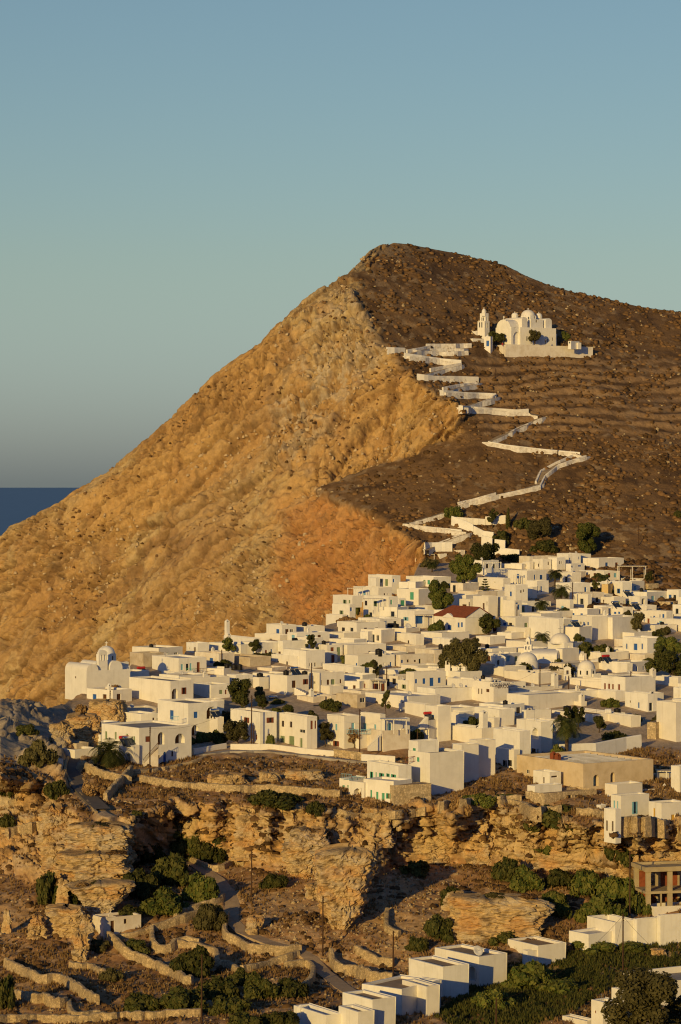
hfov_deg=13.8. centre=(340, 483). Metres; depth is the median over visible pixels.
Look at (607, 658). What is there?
solar water heater
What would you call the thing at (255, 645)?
tree
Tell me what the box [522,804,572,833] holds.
bush
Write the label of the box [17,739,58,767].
bush
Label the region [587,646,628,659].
house
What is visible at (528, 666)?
bush
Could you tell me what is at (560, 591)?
palm tree
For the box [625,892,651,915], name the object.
bush
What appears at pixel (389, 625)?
water tank
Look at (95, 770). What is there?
stone wall
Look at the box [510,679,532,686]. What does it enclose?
house
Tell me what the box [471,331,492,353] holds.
gatehouse
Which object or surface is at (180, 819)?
bush
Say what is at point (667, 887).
concrete frame
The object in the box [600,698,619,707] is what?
bush
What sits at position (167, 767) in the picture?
stone wall
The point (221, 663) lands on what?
bush
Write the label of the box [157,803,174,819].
bush
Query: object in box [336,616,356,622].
bush
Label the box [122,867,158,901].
bush
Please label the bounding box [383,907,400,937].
stone wall
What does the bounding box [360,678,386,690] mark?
house
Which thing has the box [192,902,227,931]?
bush
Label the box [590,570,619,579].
house
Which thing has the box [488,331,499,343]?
tree
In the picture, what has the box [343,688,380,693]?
house
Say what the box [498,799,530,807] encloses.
stone wall
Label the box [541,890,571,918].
bush
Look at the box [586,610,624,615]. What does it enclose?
house
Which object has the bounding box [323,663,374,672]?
house
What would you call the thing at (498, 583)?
house
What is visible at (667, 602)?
stone hut
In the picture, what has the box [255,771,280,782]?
rock outcrop
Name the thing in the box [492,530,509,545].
bush
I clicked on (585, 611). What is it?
house
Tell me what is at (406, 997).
house
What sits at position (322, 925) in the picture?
utility pole
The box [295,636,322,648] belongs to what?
house
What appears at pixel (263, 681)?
house
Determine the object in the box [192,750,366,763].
village road
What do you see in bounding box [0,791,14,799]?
bush
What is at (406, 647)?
house
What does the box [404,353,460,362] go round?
path parapet
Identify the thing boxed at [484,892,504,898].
bush
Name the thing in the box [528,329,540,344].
tree
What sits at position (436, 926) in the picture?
bush
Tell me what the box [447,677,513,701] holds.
house
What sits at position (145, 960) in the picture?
stone wall
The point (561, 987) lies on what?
bush
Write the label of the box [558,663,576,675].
bush
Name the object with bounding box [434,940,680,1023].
green ground cover
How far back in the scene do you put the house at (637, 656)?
638.58 m
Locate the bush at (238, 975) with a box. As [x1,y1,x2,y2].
[227,967,248,986]
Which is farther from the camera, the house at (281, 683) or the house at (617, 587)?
the house at (617, 587)
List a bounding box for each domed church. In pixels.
[65,641,129,699]
[524,626,586,663]
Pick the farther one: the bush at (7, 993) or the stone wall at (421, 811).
the stone wall at (421, 811)
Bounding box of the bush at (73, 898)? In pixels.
[68,880,77,904]
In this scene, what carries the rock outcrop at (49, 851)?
on the village hillside
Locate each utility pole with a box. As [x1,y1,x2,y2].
[149,727,150,772]
[201,954,202,1023]
[251,695,252,743]
[251,851,252,897]
[322,896,323,955]
[359,709,360,751]
[392,931,393,976]
[495,998,497,1023]
[622,914,623,969]
[629,851,630,917]
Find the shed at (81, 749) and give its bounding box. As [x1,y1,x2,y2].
[63,740,97,758]
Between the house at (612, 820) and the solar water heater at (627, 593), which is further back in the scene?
the solar water heater at (627, 593)
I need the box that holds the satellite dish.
[474,945,482,955]
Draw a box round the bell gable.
[495,651,505,665]
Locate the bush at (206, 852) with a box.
[188,836,226,863]
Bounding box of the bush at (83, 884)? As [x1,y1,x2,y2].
[75,881,90,886]
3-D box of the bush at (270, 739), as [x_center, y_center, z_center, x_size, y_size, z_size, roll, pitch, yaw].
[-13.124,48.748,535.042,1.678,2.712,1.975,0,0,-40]
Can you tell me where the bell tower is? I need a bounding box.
[478,307,488,338]
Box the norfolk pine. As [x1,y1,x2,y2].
[479,579,489,590]
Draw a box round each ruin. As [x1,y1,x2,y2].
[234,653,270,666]
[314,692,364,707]
[646,583,658,588]
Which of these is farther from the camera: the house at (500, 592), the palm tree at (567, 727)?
the house at (500, 592)
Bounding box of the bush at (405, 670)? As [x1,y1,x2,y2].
[399,668,414,673]
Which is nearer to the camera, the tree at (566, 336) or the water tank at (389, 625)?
the water tank at (389, 625)
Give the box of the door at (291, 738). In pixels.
[289,736,293,744]
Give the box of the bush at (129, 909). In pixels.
[118,904,144,917]
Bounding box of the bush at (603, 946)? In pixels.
[571,941,616,954]
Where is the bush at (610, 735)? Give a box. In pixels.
[601,730,627,740]
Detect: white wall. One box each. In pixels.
[424,542,451,553]
[451,516,473,531]
[457,517,484,524]
[473,526,493,537]
[485,515,505,524]
[492,548,519,554]
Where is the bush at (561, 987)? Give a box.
[534,977,582,995]
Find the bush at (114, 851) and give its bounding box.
[106,849,126,854]
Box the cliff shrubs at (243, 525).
[0,254,438,627]
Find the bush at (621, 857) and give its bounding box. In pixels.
[604,846,634,867]
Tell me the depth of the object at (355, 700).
578.62 m
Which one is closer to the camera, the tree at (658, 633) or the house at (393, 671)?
the house at (393, 671)
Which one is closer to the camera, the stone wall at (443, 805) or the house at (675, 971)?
the house at (675, 971)
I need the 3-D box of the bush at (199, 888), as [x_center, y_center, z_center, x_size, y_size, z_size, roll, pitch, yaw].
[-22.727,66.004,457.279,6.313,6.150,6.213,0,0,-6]
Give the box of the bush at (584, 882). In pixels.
[567,868,607,897]
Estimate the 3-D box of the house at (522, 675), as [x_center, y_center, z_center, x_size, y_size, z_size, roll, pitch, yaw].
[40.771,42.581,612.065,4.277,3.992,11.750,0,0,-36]
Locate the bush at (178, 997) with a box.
[159,985,210,1012]
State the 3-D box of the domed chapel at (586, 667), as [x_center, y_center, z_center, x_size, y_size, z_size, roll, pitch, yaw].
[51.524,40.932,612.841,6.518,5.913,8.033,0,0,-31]
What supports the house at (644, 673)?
on the village hillside
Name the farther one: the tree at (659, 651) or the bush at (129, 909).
the tree at (659, 651)
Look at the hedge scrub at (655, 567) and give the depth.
791.64 m
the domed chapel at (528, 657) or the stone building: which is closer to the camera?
the stone building
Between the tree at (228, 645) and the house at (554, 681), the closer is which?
the house at (554, 681)
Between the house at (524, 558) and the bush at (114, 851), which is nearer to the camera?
the bush at (114, 851)
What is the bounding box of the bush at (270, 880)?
[258,873,288,888]
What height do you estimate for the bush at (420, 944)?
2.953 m
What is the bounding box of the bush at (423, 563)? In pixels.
[419,558,439,566]
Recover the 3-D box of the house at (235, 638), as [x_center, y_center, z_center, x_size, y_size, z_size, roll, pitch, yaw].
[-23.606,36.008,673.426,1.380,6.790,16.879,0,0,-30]
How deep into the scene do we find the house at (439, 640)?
662.35 m
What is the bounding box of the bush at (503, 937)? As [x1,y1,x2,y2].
[488,930,519,945]
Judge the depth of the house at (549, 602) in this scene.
729.50 m
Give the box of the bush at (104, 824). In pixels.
[91,822,109,826]
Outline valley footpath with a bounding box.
[186,861,355,992]
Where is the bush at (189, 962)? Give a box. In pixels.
[169,944,214,977]
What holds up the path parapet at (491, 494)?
on the zigzag path
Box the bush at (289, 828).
[284,826,297,832]
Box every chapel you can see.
[91,908,140,938]
[516,650,537,668]
[563,659,600,679]
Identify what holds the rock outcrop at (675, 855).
on the village hillside
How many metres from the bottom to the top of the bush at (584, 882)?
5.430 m
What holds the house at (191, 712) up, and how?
on the village hillside
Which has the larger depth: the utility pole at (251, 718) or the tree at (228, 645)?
the tree at (228, 645)
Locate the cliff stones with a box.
[4,256,444,696]
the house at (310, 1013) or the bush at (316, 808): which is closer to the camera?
the house at (310, 1013)
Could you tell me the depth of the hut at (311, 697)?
584.60 m
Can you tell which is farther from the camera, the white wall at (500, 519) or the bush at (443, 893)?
the white wall at (500, 519)
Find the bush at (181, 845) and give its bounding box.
[170,833,199,857]
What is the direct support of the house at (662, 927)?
on the village hillside
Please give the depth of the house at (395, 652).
640.53 m
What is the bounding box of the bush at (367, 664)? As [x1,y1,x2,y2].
[360,659,377,667]
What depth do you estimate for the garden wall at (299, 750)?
528.54 m
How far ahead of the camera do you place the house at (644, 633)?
672.64 m
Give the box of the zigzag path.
[402,348,589,555]
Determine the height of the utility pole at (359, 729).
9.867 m
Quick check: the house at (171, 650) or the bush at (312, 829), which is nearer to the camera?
the bush at (312, 829)
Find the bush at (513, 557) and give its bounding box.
[499,554,519,561]
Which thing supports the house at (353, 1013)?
on the village hillside
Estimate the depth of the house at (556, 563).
807.83 m
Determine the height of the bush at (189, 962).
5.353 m
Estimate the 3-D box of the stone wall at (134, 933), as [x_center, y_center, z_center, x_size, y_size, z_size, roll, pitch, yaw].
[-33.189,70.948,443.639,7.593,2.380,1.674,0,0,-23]
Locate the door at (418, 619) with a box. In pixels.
[415,616,421,623]
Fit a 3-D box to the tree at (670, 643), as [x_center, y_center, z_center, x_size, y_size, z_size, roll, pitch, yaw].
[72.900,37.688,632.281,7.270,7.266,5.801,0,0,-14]
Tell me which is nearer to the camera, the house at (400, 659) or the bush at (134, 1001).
the bush at (134, 1001)
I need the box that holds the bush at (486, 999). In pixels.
[470,988,516,1009]
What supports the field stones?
on the village hillside
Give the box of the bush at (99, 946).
[89,939,110,952]
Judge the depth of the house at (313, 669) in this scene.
622.28 m
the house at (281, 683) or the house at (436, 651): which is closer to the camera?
the house at (281, 683)
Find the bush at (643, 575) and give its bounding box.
[639,571,654,576]
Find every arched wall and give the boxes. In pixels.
[481,535,492,544]
[495,539,505,547]
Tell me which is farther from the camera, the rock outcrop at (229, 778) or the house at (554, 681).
the house at (554, 681)
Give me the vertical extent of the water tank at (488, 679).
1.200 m
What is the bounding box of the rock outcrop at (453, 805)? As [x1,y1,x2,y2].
[449,794,472,818]
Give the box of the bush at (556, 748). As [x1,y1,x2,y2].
[549,744,565,752]
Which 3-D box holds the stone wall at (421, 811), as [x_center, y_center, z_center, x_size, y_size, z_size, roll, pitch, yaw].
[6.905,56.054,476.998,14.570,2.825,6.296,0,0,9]
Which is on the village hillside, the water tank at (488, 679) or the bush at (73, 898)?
the bush at (73, 898)
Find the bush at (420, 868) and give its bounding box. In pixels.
[399,860,429,877]
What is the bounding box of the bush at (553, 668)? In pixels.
[549,665,559,670]
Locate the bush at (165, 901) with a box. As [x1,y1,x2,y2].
[140,886,189,915]
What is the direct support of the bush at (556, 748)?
on the village hillside
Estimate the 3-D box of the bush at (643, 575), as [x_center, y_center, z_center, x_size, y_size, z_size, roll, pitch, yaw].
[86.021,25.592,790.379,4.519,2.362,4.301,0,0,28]
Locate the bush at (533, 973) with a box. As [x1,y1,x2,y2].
[500,959,558,988]
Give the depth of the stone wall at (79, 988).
416.32 m
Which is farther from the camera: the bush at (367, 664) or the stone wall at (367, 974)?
the bush at (367, 664)
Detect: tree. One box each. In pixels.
[88,737,127,768]
[222,637,236,651]
[223,719,249,743]
[226,678,251,706]
[248,639,261,651]
[254,686,264,696]
[255,694,268,708]
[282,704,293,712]
[305,634,316,648]
[308,710,318,720]
[318,722,334,746]
[347,728,360,747]
[372,660,381,677]
[380,690,390,716]
[426,561,437,571]
[428,579,454,609]
[437,644,449,667]
[441,637,488,670]
[448,554,482,582]
[462,716,478,724]
[470,542,500,559]
[473,637,480,650]
[478,613,501,634]
[487,508,498,528]
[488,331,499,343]
[498,333,505,341]
[505,507,510,528]
[527,517,551,539]
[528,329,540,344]
[534,600,549,610]
[534,631,549,642]
[547,569,562,586]
[550,718,582,750]
[551,585,570,599]
[557,707,571,717]
[561,331,570,341]
[568,706,585,725]
[573,633,585,641]
[575,522,600,553]
[578,641,592,657]
[592,580,599,590]
[593,716,606,732]
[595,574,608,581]
[600,966,678,1023]
[630,612,644,630]
[644,659,658,672]
[645,571,652,581]
[652,629,664,636]
[653,645,665,659]
[654,636,680,661]
[655,650,680,675]
[661,995,680,1023]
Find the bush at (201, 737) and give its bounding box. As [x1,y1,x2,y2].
[195,731,211,742]
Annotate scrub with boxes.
[0,751,680,1023]
[324,243,680,562]
[581,558,680,610]
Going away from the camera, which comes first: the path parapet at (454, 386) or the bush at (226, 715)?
the bush at (226, 715)
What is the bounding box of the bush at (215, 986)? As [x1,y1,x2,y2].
[197,975,239,999]
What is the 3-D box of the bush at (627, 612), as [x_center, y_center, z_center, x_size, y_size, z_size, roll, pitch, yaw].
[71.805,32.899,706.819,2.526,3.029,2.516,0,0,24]
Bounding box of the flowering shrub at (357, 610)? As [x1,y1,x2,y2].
[355,607,359,615]
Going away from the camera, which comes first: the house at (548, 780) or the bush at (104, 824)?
the bush at (104, 824)
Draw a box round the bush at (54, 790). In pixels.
[43,779,69,799]
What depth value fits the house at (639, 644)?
649.39 m
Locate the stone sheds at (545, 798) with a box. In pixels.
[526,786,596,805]
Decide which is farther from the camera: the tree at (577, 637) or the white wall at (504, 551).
the white wall at (504, 551)
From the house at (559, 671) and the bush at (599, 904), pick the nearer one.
the bush at (599, 904)
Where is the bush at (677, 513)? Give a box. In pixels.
[673,510,680,517]
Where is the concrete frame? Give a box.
[631,860,680,906]
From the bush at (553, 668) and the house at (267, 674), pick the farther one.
the bush at (553, 668)
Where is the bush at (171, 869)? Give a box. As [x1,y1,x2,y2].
[150,851,189,886]
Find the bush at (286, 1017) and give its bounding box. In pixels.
[258,1010,299,1023]
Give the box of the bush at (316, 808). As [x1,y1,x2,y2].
[305,800,324,817]
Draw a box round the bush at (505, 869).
[490,856,518,881]
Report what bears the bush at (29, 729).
on the village hillside
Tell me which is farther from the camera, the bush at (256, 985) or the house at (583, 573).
the house at (583, 573)
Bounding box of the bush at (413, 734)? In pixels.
[410,729,424,739]
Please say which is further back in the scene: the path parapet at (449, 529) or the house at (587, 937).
the path parapet at (449, 529)
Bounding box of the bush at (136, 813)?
[132,810,142,816]
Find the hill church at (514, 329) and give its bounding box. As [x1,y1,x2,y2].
[496,308,556,345]
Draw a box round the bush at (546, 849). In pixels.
[533,845,550,854]
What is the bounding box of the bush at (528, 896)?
[518,893,537,898]
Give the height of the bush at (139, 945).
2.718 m
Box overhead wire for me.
[500,918,620,999]
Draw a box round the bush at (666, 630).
[657,626,671,634]
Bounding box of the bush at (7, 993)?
[0,973,15,1009]
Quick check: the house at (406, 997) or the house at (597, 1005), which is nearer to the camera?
the house at (597, 1005)
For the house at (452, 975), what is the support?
on the village hillside
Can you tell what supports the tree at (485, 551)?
on the village hillside
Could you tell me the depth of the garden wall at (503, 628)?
678.53 m
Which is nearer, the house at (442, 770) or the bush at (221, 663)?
the house at (442, 770)
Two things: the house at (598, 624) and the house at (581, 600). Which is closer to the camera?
the house at (598, 624)
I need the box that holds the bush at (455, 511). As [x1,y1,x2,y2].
[444,506,463,518]
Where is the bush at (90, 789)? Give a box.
[81,781,106,796]
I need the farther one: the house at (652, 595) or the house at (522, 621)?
the house at (652, 595)
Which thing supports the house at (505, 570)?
on the village hillside
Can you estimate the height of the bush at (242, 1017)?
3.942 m
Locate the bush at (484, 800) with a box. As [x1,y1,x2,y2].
[462,793,497,808]
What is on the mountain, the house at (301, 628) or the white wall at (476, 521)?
the white wall at (476, 521)
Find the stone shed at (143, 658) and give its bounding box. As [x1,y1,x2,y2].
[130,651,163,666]
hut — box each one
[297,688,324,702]
[657,601,676,604]
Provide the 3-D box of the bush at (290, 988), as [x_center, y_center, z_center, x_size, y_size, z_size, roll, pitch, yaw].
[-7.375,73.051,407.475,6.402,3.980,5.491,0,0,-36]
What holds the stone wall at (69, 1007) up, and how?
on the village hillside
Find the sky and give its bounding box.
[0,0,680,487]
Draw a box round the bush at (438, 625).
[427,619,444,630]
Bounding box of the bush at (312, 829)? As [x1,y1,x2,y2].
[309,828,327,833]
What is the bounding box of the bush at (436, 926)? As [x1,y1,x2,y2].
[423,913,453,943]
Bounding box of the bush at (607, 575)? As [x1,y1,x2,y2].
[591,573,609,577]
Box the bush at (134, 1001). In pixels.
[123,991,163,1011]
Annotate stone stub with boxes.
[647,720,658,738]
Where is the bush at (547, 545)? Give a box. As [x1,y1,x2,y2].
[529,539,558,553]
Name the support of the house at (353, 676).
on the village hillside
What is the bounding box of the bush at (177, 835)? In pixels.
[173,825,182,838]
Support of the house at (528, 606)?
on the village hillside
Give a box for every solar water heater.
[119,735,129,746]
[122,736,135,746]
[209,708,222,718]
[289,667,301,674]
[423,711,434,719]
[570,620,581,626]
[602,654,611,662]
[611,601,620,608]
[623,590,632,596]
[631,602,641,609]
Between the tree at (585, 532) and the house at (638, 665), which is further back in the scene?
the tree at (585, 532)
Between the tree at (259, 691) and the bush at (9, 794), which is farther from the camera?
the tree at (259, 691)
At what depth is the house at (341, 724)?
532.94 m
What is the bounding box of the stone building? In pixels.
[517,750,652,788]
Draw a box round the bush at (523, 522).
[513,517,532,529]
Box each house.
[87,683,131,701]
[98,720,190,766]
[124,711,157,721]
[126,705,156,712]
[129,670,192,702]
[130,669,148,676]
[132,645,182,654]
[152,654,205,672]
[158,698,223,735]
[159,672,207,677]
[180,671,229,692]
[186,641,208,652]
[194,682,229,697]
[196,651,234,665]
[196,697,223,700]
[206,666,238,674]
[206,699,223,712]
[209,632,252,653]
[224,619,260,641]
[227,673,252,679]
[231,707,276,743]
[241,640,277,653]
[253,671,282,684]
[253,676,268,688]
[255,633,286,640]
[266,623,295,633]
[270,672,308,694]
[271,653,297,666]
[277,712,316,748]
[278,640,305,653]
[283,648,324,668]
[287,627,329,640]
[289,668,324,672]
[294,1003,340,1023]
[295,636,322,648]
[296,624,324,631]
[308,670,343,693]
[314,643,342,654]
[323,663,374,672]
[325,651,336,662]
[326,594,361,624]
[327,700,404,748]
[329,637,366,642]
[330,631,372,641]
[335,642,385,654]
[338,620,385,631]
[339,760,411,802]
[339,1003,374,1023]
[342,989,395,1023]
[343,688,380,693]
[344,672,378,681]
[345,653,394,666]
[345,679,364,688]
[347,586,391,601]
[358,616,400,626]
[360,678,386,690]
[361,628,394,642]
[362,974,440,1014]
[363,595,407,617]
[365,690,439,707]
[367,717,409,751]
[368,574,399,593]
[369,650,407,653]
[383,667,405,674]
[383,674,405,687]
[386,626,423,644]
[387,644,425,651]
[395,653,433,666]
[396,670,445,691]
[397,581,429,604]
[398,598,405,605]
[398,600,434,627]
[401,663,439,668]
[402,978,439,1015]
[405,701,450,741]
[405,738,494,794]
[406,575,450,586]
[409,955,468,997]
[414,666,444,670]
[415,553,446,561]
[415,647,441,663]
[417,685,471,702]
[421,630,468,639]
[432,637,452,645]
[433,605,492,634]
[435,944,506,987]
[445,658,481,678]
[447,677,513,701]
[450,582,478,591]
[451,703,477,723]
[451,704,473,710]
[451,710,516,742]
[451,723,489,727]
[452,593,479,605]
[454,550,464,554]
[458,590,496,595]
[459,595,497,616]
[473,560,498,568]
[474,705,514,726]
[476,635,504,644]
[477,568,511,574]
[478,577,515,589]
[478,646,516,653]
[479,701,523,715]
[483,562,507,577]
[486,651,520,664]
[489,590,504,595]
[493,665,525,676]
[493,727,530,769]
[498,596,521,616]
[499,615,545,626]
[501,563,525,568]
[504,669,552,684]
[505,584,527,600]
[506,636,549,646]
[507,690,586,709]
[508,569,545,583]
[508,690,536,692]
[508,935,565,964]
[510,672,562,690]
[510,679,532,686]
[516,646,547,652]
[517,718,552,752]
[519,555,556,562]
[519,611,561,617]
[522,557,564,569]
[522,600,550,605]
[522,602,546,611]
[522,708,550,718]
[525,580,548,594]
[527,769,561,792]
[528,587,536,597]
[529,616,591,641]
[533,569,553,579]
[533,669,568,679]
[534,717,559,730]
[537,609,572,617]
[550,660,598,670]
[552,708,624,722]
[556,572,589,592]
[556,593,591,609]
[557,553,584,570]
[562,567,585,576]
[562,997,614,1023]
[563,617,571,625]
[566,685,597,698]
[569,592,603,602]
[569,607,608,614]
[569,676,600,688]
[569,927,611,950]
[572,615,607,639]
[579,570,611,574]
[579,709,640,726]
[581,553,590,562]
[583,557,623,568]
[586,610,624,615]
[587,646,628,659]
[587,902,680,946]
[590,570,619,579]
[591,660,632,672]
[594,604,621,607]
[596,804,620,843]
[598,668,655,701]
[601,595,646,604]
[602,579,631,596]
[602,606,632,615]
[605,769,670,796]
[608,615,636,638]
[608,671,648,674]
[611,783,680,820]
[611,966,680,1006]
[612,660,647,672]
[614,635,659,652]
[614,638,622,646]
[622,580,643,590]
[622,631,655,637]
[623,590,666,601]
[625,691,656,711]
[630,653,677,660]
[633,604,656,610]
[633,610,672,622]
[645,623,676,631]
[649,691,663,700]
[650,617,680,631]
[655,675,680,697]
[656,699,680,741]
[667,589,680,600]
[671,765,680,791]
[673,604,680,613]
[674,614,680,618]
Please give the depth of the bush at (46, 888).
456.32 m
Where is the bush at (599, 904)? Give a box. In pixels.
[573,893,627,922]
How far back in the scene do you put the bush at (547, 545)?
833.35 m
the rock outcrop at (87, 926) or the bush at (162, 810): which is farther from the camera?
the bush at (162, 810)
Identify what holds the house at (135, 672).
on the village hillside
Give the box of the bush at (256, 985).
[243,971,280,1000]
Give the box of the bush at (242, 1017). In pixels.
[227,1010,268,1023]
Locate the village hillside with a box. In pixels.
[0,562,680,1023]
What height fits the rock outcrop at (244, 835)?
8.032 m
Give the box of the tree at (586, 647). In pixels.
[578,641,592,657]
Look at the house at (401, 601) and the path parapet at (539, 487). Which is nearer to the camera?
the house at (401, 601)
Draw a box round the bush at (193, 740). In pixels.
[191,736,195,744]
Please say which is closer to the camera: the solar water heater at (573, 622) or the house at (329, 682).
the house at (329, 682)
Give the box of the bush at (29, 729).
[16,724,39,735]
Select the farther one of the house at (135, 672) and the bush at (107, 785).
the house at (135, 672)
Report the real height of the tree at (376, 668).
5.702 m
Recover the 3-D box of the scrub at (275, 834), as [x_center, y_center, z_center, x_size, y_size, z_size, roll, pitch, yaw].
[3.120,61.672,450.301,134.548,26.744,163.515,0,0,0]
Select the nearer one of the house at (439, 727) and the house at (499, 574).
the house at (439, 727)
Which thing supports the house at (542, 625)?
on the village hillside
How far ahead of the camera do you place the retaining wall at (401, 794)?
481.59 m
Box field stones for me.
[0,751,680,1023]
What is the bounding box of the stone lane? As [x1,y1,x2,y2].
[67,757,109,808]
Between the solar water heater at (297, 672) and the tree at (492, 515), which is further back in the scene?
the tree at (492, 515)
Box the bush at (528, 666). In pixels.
[519,662,532,669]
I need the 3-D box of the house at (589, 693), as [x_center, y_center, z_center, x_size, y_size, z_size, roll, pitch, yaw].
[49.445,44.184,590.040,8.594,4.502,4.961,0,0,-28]
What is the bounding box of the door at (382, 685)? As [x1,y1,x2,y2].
[381,683,384,690]
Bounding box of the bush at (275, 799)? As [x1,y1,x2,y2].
[246,788,303,809]
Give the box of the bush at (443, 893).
[439,886,461,904]
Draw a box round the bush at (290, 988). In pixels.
[274,976,309,999]
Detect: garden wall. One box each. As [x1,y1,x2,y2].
[192,743,226,753]
[230,744,333,755]
[361,754,394,761]
[493,625,529,637]
[559,734,641,753]
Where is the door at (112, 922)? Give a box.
[111,921,113,932]
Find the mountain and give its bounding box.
[0,243,680,707]
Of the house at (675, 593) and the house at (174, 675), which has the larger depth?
the house at (675, 593)
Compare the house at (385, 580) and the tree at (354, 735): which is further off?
the house at (385, 580)
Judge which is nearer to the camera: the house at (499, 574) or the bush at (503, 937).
the bush at (503, 937)
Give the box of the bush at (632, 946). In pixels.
[618,940,651,952]
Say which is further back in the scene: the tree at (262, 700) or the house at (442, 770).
the tree at (262, 700)
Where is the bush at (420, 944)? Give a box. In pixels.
[404,936,428,951]
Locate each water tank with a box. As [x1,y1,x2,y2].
[231,664,236,669]
[237,664,242,669]
[375,648,381,656]
[387,623,393,627]
[485,677,492,681]
[614,708,620,712]
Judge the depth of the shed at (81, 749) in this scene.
521.74 m
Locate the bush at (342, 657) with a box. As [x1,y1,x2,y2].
[340,655,344,663]
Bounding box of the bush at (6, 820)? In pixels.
[0,813,15,827]
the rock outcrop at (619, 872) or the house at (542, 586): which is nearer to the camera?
the rock outcrop at (619, 872)
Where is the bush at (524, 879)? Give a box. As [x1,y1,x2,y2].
[509,863,544,893]
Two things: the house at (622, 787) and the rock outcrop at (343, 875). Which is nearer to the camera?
the rock outcrop at (343, 875)
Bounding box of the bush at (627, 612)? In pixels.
[623,610,631,615]
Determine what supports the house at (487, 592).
on the village hillside
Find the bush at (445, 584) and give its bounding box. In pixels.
[438,581,449,587]
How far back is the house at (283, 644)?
648.32 m
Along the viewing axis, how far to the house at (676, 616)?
705.21 m
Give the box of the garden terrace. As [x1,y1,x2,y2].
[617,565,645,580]
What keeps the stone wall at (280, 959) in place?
on the village hillside
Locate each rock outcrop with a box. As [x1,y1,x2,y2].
[1,908,12,933]
[25,913,51,939]
[35,802,63,850]
[39,842,64,873]
[44,903,86,937]
[48,720,74,748]
[52,849,133,883]
[54,821,137,864]
[55,878,70,903]
[63,878,135,916]
[65,712,101,745]
[71,931,87,961]
[79,914,94,949]
[87,698,127,721]
[207,772,249,784]
[231,813,255,860]
[245,915,264,934]
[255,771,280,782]
[280,826,330,878]
[284,768,324,779]
[304,882,317,899]
[313,843,375,929]
[371,810,394,847]
[416,830,449,862]
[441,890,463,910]
[446,893,554,943]
[449,794,472,818]
[463,823,493,865]
[532,839,604,872]
[604,867,633,878]
[650,948,666,955]
[651,842,680,885]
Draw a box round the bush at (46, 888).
[35,870,58,904]
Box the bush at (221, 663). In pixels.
[213,659,231,666]
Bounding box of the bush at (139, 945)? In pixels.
[124,938,150,954]
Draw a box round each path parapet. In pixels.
[386,347,404,353]
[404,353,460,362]
[406,345,430,352]
[413,350,468,355]
[417,374,478,382]
[423,534,461,553]
[426,343,471,347]
[428,526,461,530]
[429,363,461,371]
[439,390,495,395]
[442,382,477,389]
[457,492,495,503]
[458,405,528,413]
[458,455,586,504]
[488,441,579,453]
[535,455,572,483]
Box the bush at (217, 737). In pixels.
[210,729,227,743]
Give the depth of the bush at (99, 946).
437.65 m
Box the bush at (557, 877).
[543,868,573,888]
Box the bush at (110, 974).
[98,967,123,981]
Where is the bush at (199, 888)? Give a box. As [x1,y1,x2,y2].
[180,871,219,902]
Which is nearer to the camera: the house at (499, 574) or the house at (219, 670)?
the house at (219, 670)
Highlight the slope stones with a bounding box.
[330,256,680,559]
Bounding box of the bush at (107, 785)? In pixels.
[104,782,119,789]
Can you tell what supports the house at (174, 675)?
on the village hillside
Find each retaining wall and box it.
[389,782,431,805]
[495,344,592,357]
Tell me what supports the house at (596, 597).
on the village hillside
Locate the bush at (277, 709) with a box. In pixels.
[269,707,281,711]
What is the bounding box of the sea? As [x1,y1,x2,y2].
[0,488,77,535]
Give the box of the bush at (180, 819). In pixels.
[177,816,191,822]
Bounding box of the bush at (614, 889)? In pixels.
[595,875,636,903]
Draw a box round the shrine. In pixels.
[568,341,580,349]
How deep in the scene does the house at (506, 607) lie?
707.40 m
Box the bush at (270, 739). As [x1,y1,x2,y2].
[265,735,274,743]
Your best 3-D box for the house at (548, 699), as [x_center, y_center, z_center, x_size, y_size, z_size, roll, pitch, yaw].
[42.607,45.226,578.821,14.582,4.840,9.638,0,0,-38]
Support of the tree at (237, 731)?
on the village hillside
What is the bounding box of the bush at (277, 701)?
[269,698,284,704]
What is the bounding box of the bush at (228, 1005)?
[205,994,251,1015]
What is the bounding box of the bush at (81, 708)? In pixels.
[74,704,87,712]
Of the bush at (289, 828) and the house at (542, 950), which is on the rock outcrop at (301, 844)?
the bush at (289, 828)
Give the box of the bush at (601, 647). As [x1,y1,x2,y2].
[592,644,613,651]
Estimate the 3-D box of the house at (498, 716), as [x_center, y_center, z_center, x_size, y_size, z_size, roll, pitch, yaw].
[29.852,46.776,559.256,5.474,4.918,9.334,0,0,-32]
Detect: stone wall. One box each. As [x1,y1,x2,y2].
[0,1008,200,1023]
[3,957,99,1004]
[5,820,43,839]
[14,989,67,1007]
[63,756,97,813]
[66,999,99,1014]
[69,960,105,974]
[81,761,131,783]
[103,765,133,801]
[106,931,193,984]
[115,926,148,938]
[133,756,205,772]
[139,775,341,797]
[149,925,200,953]
[152,909,197,932]
[173,893,224,916]
[177,939,238,971]
[184,856,245,871]
[222,911,301,955]
[240,950,299,971]
[284,959,315,985]
[328,948,392,981]
[338,807,425,819]
[353,945,394,966]
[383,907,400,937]
[437,794,521,813]
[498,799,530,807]
[519,801,561,821]
[576,807,603,817]
[621,815,680,841]
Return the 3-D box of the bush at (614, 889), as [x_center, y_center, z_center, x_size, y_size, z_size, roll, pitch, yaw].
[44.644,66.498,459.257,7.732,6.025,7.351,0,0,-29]
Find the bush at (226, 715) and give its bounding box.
[221,710,230,722]
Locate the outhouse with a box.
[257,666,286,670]
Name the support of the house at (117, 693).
on the village hillside
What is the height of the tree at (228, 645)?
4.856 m
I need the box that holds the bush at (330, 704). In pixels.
[318,698,341,711]

